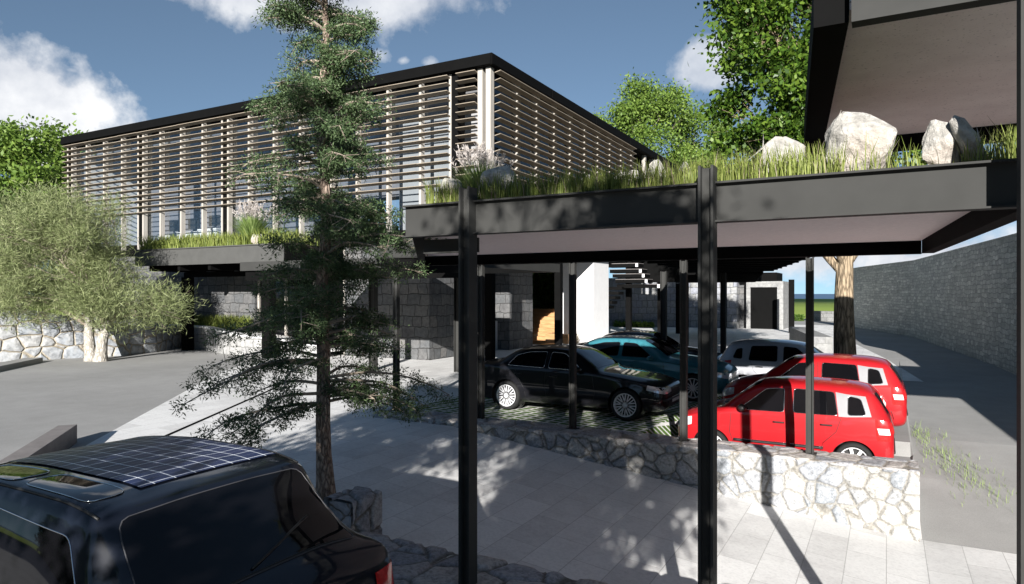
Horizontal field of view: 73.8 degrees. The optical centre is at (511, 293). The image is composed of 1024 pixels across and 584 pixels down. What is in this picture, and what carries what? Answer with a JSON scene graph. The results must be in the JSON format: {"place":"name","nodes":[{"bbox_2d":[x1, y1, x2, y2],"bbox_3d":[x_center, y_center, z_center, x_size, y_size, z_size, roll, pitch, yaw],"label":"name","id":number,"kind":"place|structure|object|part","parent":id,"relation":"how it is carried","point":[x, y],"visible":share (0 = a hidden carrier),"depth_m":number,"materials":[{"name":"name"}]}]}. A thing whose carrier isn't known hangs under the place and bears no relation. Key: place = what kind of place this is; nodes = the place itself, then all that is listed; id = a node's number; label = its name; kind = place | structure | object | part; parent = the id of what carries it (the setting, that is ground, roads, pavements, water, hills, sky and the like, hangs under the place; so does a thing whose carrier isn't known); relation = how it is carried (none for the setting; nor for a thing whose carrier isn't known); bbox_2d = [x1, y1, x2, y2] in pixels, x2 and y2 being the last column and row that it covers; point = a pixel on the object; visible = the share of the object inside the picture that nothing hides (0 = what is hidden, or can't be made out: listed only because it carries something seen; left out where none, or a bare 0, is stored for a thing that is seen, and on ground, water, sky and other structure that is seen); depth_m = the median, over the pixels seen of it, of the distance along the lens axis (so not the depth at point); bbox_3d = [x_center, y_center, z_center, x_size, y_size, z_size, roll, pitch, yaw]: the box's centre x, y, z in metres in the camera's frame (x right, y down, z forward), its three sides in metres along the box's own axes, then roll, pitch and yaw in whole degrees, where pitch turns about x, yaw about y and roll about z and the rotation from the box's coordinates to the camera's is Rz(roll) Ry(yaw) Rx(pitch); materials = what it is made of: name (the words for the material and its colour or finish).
{"place":"outdoors","nodes":[
{"label":"outdoors","id":0,"kind":"place"},
{"bbox_2d":[135,226,317,249],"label":"terrace grass","id":1,"kind":"structure","parent":0,"point":[186,241],"depth_m":27.49,"materials":[{"name":"green plant"}]},
{"bbox_2d":[244,332,340,351],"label":"raised terrace","id":2,"kind":"structure","parent":0,"point":[280,336],"depth_m":29.07,"materials":[{"name":"concrete"}]},
{"bbox_2d":[355,201,398,231],"bbox_3d":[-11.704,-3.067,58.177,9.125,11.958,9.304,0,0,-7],"label":"window pane","id":3,"kind":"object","parent":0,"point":[396,225],"visible":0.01,"depth_m":58.59,"materials":[{"name":"blue glass"}]},
{"bbox_2d":[330,354,506,363],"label":"paved walk","id":4,"kind":"structure","parent":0,"point":[449,360],"depth_m":26.34,"materials":[{"name":"concrete"}]},
{"bbox_2d":[5,294,833,298],"bbox_3d":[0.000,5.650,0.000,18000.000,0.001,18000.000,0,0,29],"label":"sea","id":5,"kind":"structure","parent":0,"point":[816,296],"depth_m":1256.95,"materials":[{"name":"liquid"}]},
{"bbox_2d":[12,299,833,318],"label":"ground","id":6,"kind":"structure","parent":0,"point":[819,305],"depth_m":134.51,"materials":[{"name":"green plant"}]},
{"bbox_2d":[0,319,1016,553],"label":"asphalt road","id":7,"kind":"structure","parent":0,"point":[967,404],"depth_m":15.72,"materials":[{"name":"grey asphalt"}]},
{"bbox_2d":[0,181,15,244],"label":"leafy tree","id":8,"kind":"object","parent":7,"relation":"on","point":[5,185],"visible":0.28,"depth_m":42.91,"materials":[{"name":"green plant"}]},
{"bbox_2d":[0,357,42,370],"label":"kerb","id":9,"kind":"structure","parent":7,"relation":"on","point":[12,364],"depth_m":23.94,"materials":[{"name":"grey concrete"}]},
{"bbox_2d":[0,424,76,462],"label":"parapet wall","id":10,"kind":"structure","parent":7,"relation":"on","point":[59,438],"depth_m":10.55,"materials":[{"name":"grey concrete"}]},
{"bbox_2d":[0,113,94,304],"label":"leafy tree","id":11,"kind":"object","parent":7,"relation":"on","point":[23,158],"visible":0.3,"depth_m":45.55,"materials":[{"name":"green plant"}]},
{"bbox_2d":[0,306,180,361],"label":"garden wall","id":12,"kind":"structure","parent":7,"relation":"on","point":[65,341],"depth_m":26.74,"materials":[{"name":"stone"}]},
{"bbox_2d":[0,173,209,361],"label":"olive tree","id":13,"kind":"object","parent":7,"relation":"on","point":[84,282],"visible":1,"depth_m":25.09,"materials":[{"name":"green plant"}]},
{"bbox_2d":[0,436,393,583],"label":"hatchback car","id":14,"kind":"object","parent":7,"relation":"on","point":[164,510],"visible":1,"depth_m":3.63,"materials":[{"name":"black paint"}]},
{"bbox_3d":[-2.899,1.029,3.925,0.560,0.031,0.210,0,0,29],"label":"roof window","id":15,"kind":"part","parent":14,"relation":"part of","materials":[{"name":"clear glass"}]},
{"bbox_3d":[-2.391,1.321,3.352,1.041,0.406,0.107,0,0,29],"label":"side window","id":16,"kind":"part","parent":14,"relation":"part of","materials":[{"name":"black glass"}]},
{"bbox_3d":[-2.312,1.024,3.602,0.620,0.021,0.210,0,0,29],"label":"roof window","id":17,"kind":"part","parent":14,"relation":"part of","materials":[{"name":"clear glass"}]},
{"bbox_3d":[-1.446,1.279,3.692,0.410,0.405,1.298,0,0,29],"label":"rear window","id":18,"kind":"part","parent":14,"relation":"part of","materials":[{"name":"black glass"}]},
{"bbox_2d":[134,243,337,357],"bbox_3d":[-11.700,0.350,28.556,9.000,4.440,2.900,0,0,29],"label":"terrace canopy","id":19,"kind":"object","parent":7,"relation":"on","point":[191,263],"visible":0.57,"depth_m":27.95,"materials":[{"name":"grey paint"}]},
{"bbox_2d":[225,199,276,238],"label":"fountain grass","id":20,"kind":"object","parent":19,"relation":"on","point":[253,220],"depth_m":26.46,"materials":[{"name":"white plant"}]},
{"bbox_2d":[251,234,266,243],"bbox_3d":[-9.759,-1.999,26.358,0.663,0.621,0.599,0,0,29],"label":"boulder","id":21,"kind":"object","parent":19,"relation":"on","point":[253,240],"visible":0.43,"depth_m":26.11,"materials":[{"name":"beige stone"}]},
{"bbox_2d":[170,324,316,357],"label":"planter wall","id":22,"kind":"structure","parent":7,"relation":"on","point":[242,345],"depth_m":28.58,"materials":[{"name":"white stone"}]},
{"bbox_2d":[165,313,254,328],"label":"planter grass","id":23,"kind":"structure","parent":22,"relation":"in","point":[215,321],"depth_m":31.21,"materials":[{"name":"green plant"}]},
{"bbox_2d":[61,52,676,360],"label":"louvred building","id":24,"kind":"structure","parent":7,"relation":"on","point":[163,171],"depth_m":30.02,"materials":[{"name":"metal"}]},
{"bbox_2d":[176,231,197,237],"bbox_3d":[-17.004,-2.848,36.260,1.780,0.789,0.780,0,0,29],"label":"desk unit","id":25,"kind":"object","parent":24,"relation":"on","point":[193,232],"visible":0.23,"depth_m":35.81,"materials":[{"name":"white"}]},
{"bbox_2d":[188,218,198,230],"bbox_3d":[-16.916,-3.602,36.212,0.840,0.720,0.200,0,0,29],"label":"computer screen","id":26,"kind":"object","parent":25,"relation":"on","point":[193,224],"visible":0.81,"depth_m":36.18,"materials":[{"name":"blue glass"}]},
{"bbox_2d":[197,228,220,237],"bbox_3d":[-15.546,-2.897,35.459,1.480,0.888,0.780,0,0,29],"label":"desk unit","id":27,"kind":"object","parent":24,"relation":"on","point":[212,230],"visible":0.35,"depth_m":34.99,"materials":[{"name":"white"}]},
{"bbox_2d":[209,215,219,227],"bbox_3d":[-15.459,-3.701,35.411,0.840,0.720,0.200,0,0,29],"label":"computer screen","id":28,"kind":"object","parent":27,"relation":"on","point":[214,220],"visible":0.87,"depth_m":35.38,"materials":[{"name":"blue glass"}]},
{"bbox_2d":[260,248,342,354],"bbox_3d":[-9.122,0.350,29.565,5.250,4.500,0.050,0,0,29],"label":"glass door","id":29,"kind":"structure","parent":24,"relation":"in","point":[281,333],"depth_m":29.82,"materials":[{"name":"black glass"}]},
{"bbox_2d":[494,72,513,168],"bbox_3d":[-0.324,-5.252,25.345,0.015,5.605,1.720,0,0,29],"label":"window pane","id":30,"kind":"structure","parent":24,"relation":"in","point":[496,139],"depth_m":25.18,"materials":[{"name":"black glass"}]},
{"bbox_2d":[520,87,533,179],"bbox_3d":[0.528,-5.252,26.896,0.015,5.605,1.500,0,0,29],"label":"window pane","id":31,"kind":"structure","parent":24,"relation":"in","point":[523,163],"depth_m":26.99,"materials":[{"name":"black glass"}]},
{"bbox_2d":[540,99,550,178],"bbox_3d":[1.327,-5.252,28.351,0.015,5.605,1.500,0,0,29],"label":"window pane","id":32,"kind":"structure","parent":24,"relation":"in","point":[549,145],"depth_m":28.50,"materials":[{"name":"black glass"}]},
{"bbox_2d":[533,309,568,343],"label":"wall","id":33,"kind":"structure","parent":24,"relation":"attached to","point":[543,326],"depth_m":35.35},
{"bbox_2d":[557,108,566,177],"bbox_3d":[2.126,-5.252,29.806,0.015,5.605,1.500,0,0,29],"label":"window pane","id":34,"kind":"structure","parent":24,"relation":"in","point":[559,156],"depth_m":29.91,"materials":[{"name":"glass"}]},
{"bbox_2d":[573,117,581,177],"bbox_3d":[2.924,-5.252,31.261,0.015,5.605,1.500,0,0,29],"label":"window pane","id":35,"kind":"structure","parent":24,"relation":"in","point":[573,117],"depth_m":31.45,"materials":[{"name":"black glass"}]},
{"bbox_2d":[587,125,594,174],"bbox_3d":[3.723,-5.252,32.717,0.015,5.605,1.500,0,0,29],"label":"window pane","id":36,"kind":"structure","parent":24,"relation":"in","point":[587,125],"depth_m":32.95,"materials":[{"name":"black glass"}]},
{"bbox_2d":[600,132,606,176],"bbox_3d":[4.522,-5.252,34.172,0.015,5.605,1.500,0,0,29],"label":"window pane","id":37,"kind":"structure","parent":24,"relation":"in","point":[600,132],"depth_m":34.35,"materials":[{"name":"black glass"}]},
{"bbox_2d":[612,139,618,173],"bbox_3d":[5.321,-5.252,35.627,0.015,5.605,1.500,0,0,29],"label":"window pane","id":38,"kind":"structure","parent":24,"relation":"in","point":[612,139],"depth_m":35.87,"materials":[{"name":"glass"}]},
{"bbox_3d":[-18.422,-2.831,37.038,1.580,0.756,0.780,0,0,29],"label":"desk unit","id":39,"kind":"object","parent":24,"relation":"on","visible":0},
{"bbox_2d":[169,221,178,232],"bbox_3d":[-18.334,-3.569,36.990,0.840,0.720,0.200,0,0,29],"label":"computer screen","id":40,"kind":"object","parent":39,"relation":"on","point":[173,226],"visible":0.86,"depth_m":36.98,"materials":[{"name":"blue glass"}]},
{"bbox_2d":[358,531,605,583],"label":"entrance wall","id":41,"kind":"structure","parent":7,"relation":"on","point":[413,562],"depth_m":6.08,"materials":[{"name":"stone"}]},
{"bbox_2d":[402,0,1023,583],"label":"gate canopy","id":42,"kind":"object","parent":41,"relation":"on","point":[708,220],"visible":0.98,"depth_m":5.29,"materials":[{"name":"black metal"}]},
{"bbox_2d":[440,178,463,200],"bbox_3d":[-0.535,-0.939,6.276,0.333,0.337,0.237,0,0,51],"label":"boulder","id":43,"kind":"object","parent":42,"relation":"on","point":[451,181],"visible":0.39,"depth_m":6.20,"materials":[{"name":"beige stone"}]},
{"bbox_2d":[443,141,522,186],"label":"fountain grass","id":44,"kind":"object","parent":42,"relation":"on","point":[483,155],"depth_m":6.27,"materials":[{"name":"white plant"}]},
{"bbox_2d":[480,161,517,189],"bbox_3d":[-0.172,-1.062,6.054,0.509,0.490,0.256,0,0,29],"label":"boulder","id":45,"kind":"object","parent":42,"relation":"on","point":[508,170],"visible":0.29,"depth_m":5.93,"materials":[{"name":"grey stone"}]},
{"bbox_2d":[648,159,665,177],"bbox_3d":[1.578,-1.017,7.113,0.408,0.782,0.204,0,0,29],"label":"boulder","id":46,"kind":"object","parent":42,"relation":"on","point":[654,161],"visible":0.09,"depth_m":7.10,"materials":[{"name":"beige stone"}]},
{"bbox_2d":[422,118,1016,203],"bbox_3d":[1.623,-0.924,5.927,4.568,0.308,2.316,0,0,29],"label":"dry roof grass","id":47,"kind":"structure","parent":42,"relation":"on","point":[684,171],"depth_m":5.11,"materials":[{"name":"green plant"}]},
{"bbox_2d":[746,136,807,172],"bbox_3d":[2.071,-1.054,5.540,0.659,0.553,0.218,0,0,12],"label":"boulder","id":48,"kind":"object","parent":42,"relation":"on","point":[776,140],"visible":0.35,"depth_m":5.46,"materials":[{"name":"white stone"}]},
{"bbox_2d":[824,111,896,170],"bbox_3d":[2.551,-1.072,4.986,0.480,0.563,0.277,0,0,20],"label":"boulder","id":49,"kind":"object","parent":42,"relation":"on","point":[851,127],"visible":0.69,"depth_m":4.89,"materials":[{"name":"white stone"}]},
{"bbox_2d":[921,119,961,164],"bbox_3d":[2.869,-0.970,4.527,0.260,0.380,0.147,0,0,29],"label":"boulder","id":50,"kind":"object","parent":42,"relation":"on","point":[938,134],"visible":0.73,"depth_m":4.49,"materials":[{"name":"white stone"}]},
{"bbox_2d":[949,115,988,160],"bbox_3d":[2.976,-0.958,4.414,0.136,0.467,0.223,-26,-10,21],"label":"boulder","id":51,"kind":"object","parent":42,"relation":"on","point":[961,128],"visible":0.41,"depth_m":4.37,"materials":[{"name":"grey stone"}]},
{"bbox_2d":[374,408,919,541],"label":"retaining wall","id":52,"kind":"structure","parent":7,"relation":"on","point":[878,494],"depth_m":10.40,"materials":[{"name":"stone"}]},
{"bbox_2d":[697,112,761,168],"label":"leafy tree","id":53,"kind":"object","parent":7,"relation":"on","point":[715,132],"visible":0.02,"depth_m":61.39,"materials":[{"name":"green plant"}]},
{"bbox_2d":[794,314,804,320],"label":"clipped hedge","id":54,"kind":"object","parent":7,"relation":"on","point":[799,317],"visible":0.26,"depth_m":63.19,"materials":[{"name":"green plant"}]},
{"bbox_2d":[814,311,833,321],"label":"field wall","id":55,"kind":"structure","parent":7,"relation":"on","point":[823,315],"depth_m":62.78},
{"bbox_2d":[804,0,1016,158],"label":"overhead deck","id":56,"kind":"structure","parent":7,"relation":"on","point":[909,70],"depth_m":7.13,"materials":[{"name":"metal"}]},
{"bbox_2d":[853,233,1016,374],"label":"boundary wall","id":57,"kind":"structure","parent":7,"relation":"on","point":[962,300],"depth_m":30.34,"materials":[{"name":"stone"}]},
{"bbox_2d":[911,422,1016,511],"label":"roadside weeds","id":58,"kind":"object","parent":7,"relation":"on","point":[944,455],"visible":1,"depth_m":12.01,"materials":[{"name":"green plant"}]},
{"bbox_2d":[0,0,1016,293],"label":"sky","id":59,"kind":"structure","parent":0,"point":[108,63],"materials":[{"name":"blue"}]},
{"bbox_2d":[86,357,1016,583],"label":"paved driveway","id":60,"kind":"structure","parent":0,"point":[552,512],"depth_m":9.41,"materials":[{"name":"grey concrete"}]},
{"bbox_2d":[164,388,273,435],"bbox_3d":[-6.295,2.549,15.333,0.070,0.008,6.322,0,0,-2],"label":"drain channel","id":61,"kind":"object","parent":60,"relation":"on","point":[173,432],"visible":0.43,"depth_m":14.10,"materials":[{"name":"metal"}]},
{"bbox_2d":[169,0,457,500],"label":"conifer tree","id":62,"kind":"object","parent":60,"relation":"on","point":[318,89],"visible":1,"depth_m":7.93,"materials":[{"name":"green plant"}]},
{"bbox_2d":[324,486,381,533],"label":"stone pier","id":63,"kind":"structure","parent":60,"relation":"on","point":[357,509],"depth_m":7.08,"materials":[{"name":"grey stone"}]},
{"bbox_2d":[240,257,559,371],"bbox_3d":[-3.431,0.800,21.905,8.100,3.540,6.100,0,0,29],"label":"link canopy","id":64,"kind":"object","parent":60,"relation":"on","point":[249,268],"visible":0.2,"depth_m":21.09,"materials":[{"name":"black metal"}]},
{"bbox_2d":[409,394,721,436],"bbox_3d":[3.951,2.801,17.014,9.150,0.500,11.370,0,0,29],"label":"turf paver pad","id":65,"kind":"object","parent":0,"point":[664,422],"visible":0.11,"depth_m":14.25,"materials":[{"name":"grey concrete"}]},
{"bbox_2d":[485,344,679,420],"bbox_3d":[1.390,1.866,15.060,4.518,1.463,2.033,0,0,29],"label":"sedan car","id":66,"kind":"object","parent":65,"relation":"on","point":[518,379],"visible":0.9,"depth_m":14.34,"materials":[{"name":"black paint"}]},
{"bbox_3d":[0.345,1.419,14.831,0.881,0.327,0.212,0,0,29],"label":"side window","id":67,"kind":"part","parent":66,"relation":"part of","materials":[{"name":"black glass"}]},
{"bbox_3d":[1.151,1.425,14.390,0.756,0.336,0.211,0,0,29],"label":"side window","id":68,"kind":"part","parent":66,"relation":"part of","materials":[{"name":"black glass"}]},
{"bbox_2d":[378,238,837,455],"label":"parking roof","id":69,"kind":"structure","parent":65,"relation":"on","point":[743,265],"depth_m":13.26,"materials":[{"name":"black metal"}]},
{"bbox_2d":[577,330,721,359],"bbox_3d":[4.208,1.866,20.962,4.518,1.463,2.033,0,0,29],"label":"sedan car","id":70,"kind":"object","parent":65,"relation":"on","point":[676,344],"visible":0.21,"depth_m":20.61,"materials":[{"name":"blue paint"}]},
{"bbox_2d":[582,335,738,400],"bbox_3d":[3.351,1.841,17.531,4.607,1.513,2.066,0,0,29],"label":"sedan car","id":71,"kind":"object","parent":65,"relation":"on","point":[650,353],"visible":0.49,"depth_m":16.72,"materials":[{"name":"teal paint"}]},
{"bbox_3d":[2.288,1.390,17.302,0.899,0.327,0.201,0,0,29],"label":"side window","id":72,"kind":"part","parent":71,"relation":"part of","materials":[{"name":"black glass"}]},
{"bbox_3d":[3.110,1.395,16.852,0.772,0.336,0.200,0,0,29],"label":"side window","id":73,"kind":"part","parent":71,"relation":"part of","materials":[{"name":"black glass"}]},
{"bbox_2d":[719,339,823,377],"bbox_3d":[7.557,2.050,18.439,3.730,1.589,1.879,0,0,29],"label":"hatchback car","id":74,"kind":"object","parent":65,"relation":"on","point":[746,357],"visible":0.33,"depth_m":18.20,"materials":[{"name":"silver metal"}]},
{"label":"side window","id":75,"kind":"part","parent":74,"relation":"part of","materials":[{"name":"black glass"}]},
{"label":"side window","id":76,"kind":"part","parent":74,"relation":"part of","materials":[{"name":"black glass"}]},
{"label":"side window","id":77,"kind":"part","parent":74,"relation":"part of","materials":[{"name":"black glass"}]},
{"bbox_2d":[677,375,895,457],"bbox_3d":[4.946,2.300,12.457,3.588,1.589,1.879,0,0,29],"label":"hatchback car","id":78,"kind":"object","parent":65,"relation":"on","point":[856,417],"visible":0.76,"depth_m":11.64,"materials":[{"name":"red paint"}]},
{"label":"side window","id":79,"kind":"part","parent":78,"relation":"part of","materials":[{"name":"black glass"}]},
{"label":"side window","id":80,"kind":"part","parent":78,"relation":"part of","materials":[{"name":"black glass"}]},
{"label":"side window","id":81,"kind":"part","parent":78,"relation":"part of","materials":[{"name":"black glass"}]},
{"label":"rear window","id":82,"kind":"part","parent":78,"relation":"part of","materials":[{"name":"black glass"}]},
{"bbox_2d":[687,0,927,354],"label":"broadleaf tree","id":83,"kind":"object","parent":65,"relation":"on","point":[751,32],"visible":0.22,"depth_m":18.83,"materials":[{"name":"green plant"}]},
{"bbox_2d":[722,353,907,426],"bbox_3d":[6.456,2.080,14.708,3.588,1.589,1.879,0,0,29],"label":"hatchback car","id":84,"kind":"object","parent":65,"relation":"on","point":[882,376],"visible":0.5,"depth_m":13.83,"materials":[{"name":"red paint"}]},
{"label":"side window","id":85,"kind":"part","parent":84,"relation":"part of","materials":[{"name":"black glass"}]},
{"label":"side window","id":86,"kind":"part","parent":84,"relation":"part of","materials":[{"name":"black glass"}]},
{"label":"side window","id":87,"kind":"part","parent":84,"relation":"part of","materials":[{"name":"black glass"}]},
{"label":"rear window","id":88,"kind":"part","parent":84,"relation":"part of","materials":[{"name":"black glass"}]},
{"bbox_2d":[565,331,583,341],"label":"dry grass","id":89,"kind":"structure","parent":0,"point":[578,334],"depth_m":33.07,"materials":[{"name":"white plant"}]},
{"bbox_2d":[495,325,922,381],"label":"paved forecourt","id":90,"kind":"structure","parent":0,"point":[732,335],"depth_m":41.39,"materials":[{"name":"grey concrete"}]},
{"bbox_2d":[495,321,496,349],"bbox_3d":[-0.933,1.900,31.055,0.480,1.300,0.406,0,0,29],"label":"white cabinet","id":91,"kind":"object","parent":90,"relation":"on","point":[495,335],"visible":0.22,"depth_m":30.93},
{"bbox_2d":[563,262,608,343],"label":"white pillar","id":92,"kind":"structure","parent":90,"relation":"on","point":[592,301],"depth_m":34.54,"materials":[{"name":"white paint"}]},
{"bbox_2d":[613,320,654,327],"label":"shrub","id":93,"kind":"object","parent":90,"relation":"on","point":[643,324],"visible":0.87,"depth_m":51.18,"materials":[{"name":"green plant"}]},
{"bbox_2d":[609,278,726,327],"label":"court wall","id":94,"kind":"structure","parent":90,"relation":"on","point":[644,304],"depth_m":52.19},
{"bbox_2d":[592,67,746,175],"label":"leafy tree","id":95,"kind":"object","parent":90,"relation":"on","point":[633,108],"visible":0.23,"depth_m":54.97,"materials":[{"name":"green plant"}]},
{"bbox_2d":[632,261,793,345],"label":"forecourt roof","id":96,"kind":"structure","parent":90,"relation":"on","point":[654,270],"depth_m":39.62,"materials":[{"name":"metal"}]},
{"bbox_2d":[609,263,659,308],"bbox_3d":[6.080,-0.388,36.588,3.849,2.406,1.658,0,0,29],"label":"floating stair","id":97,"kind":"object","parent":96,"relation":"hanging from","point":[627,265],"visible":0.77,"depth_m":36.10,"materials":[{"name":"metal"}]},
{"bbox_2d":[727,272,788,329],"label":"gatehouse","id":98,"kind":"object","parent":90,"relation":"on","point":[764,304],"visible":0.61,"depth_m":49.27,"materials":[{"name":"concrete"}]},
{"bbox_2d":[751,287,776,328],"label":"door","id":99,"kind":"structure","parent":98,"relation":"in","point":[763,299],"depth_m":48.99,"materials":[{"name":"metal"}]},
{"bbox_2d":[789,327,832,352],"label":"wall","id":100,"kind":"structure","parent":90,"relation":"on","point":[823,342],"depth_m":24.85,"materials":[{"name":"grey concrete"}]},
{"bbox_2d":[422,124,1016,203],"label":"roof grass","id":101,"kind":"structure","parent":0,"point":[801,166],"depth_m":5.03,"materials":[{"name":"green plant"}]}
]}

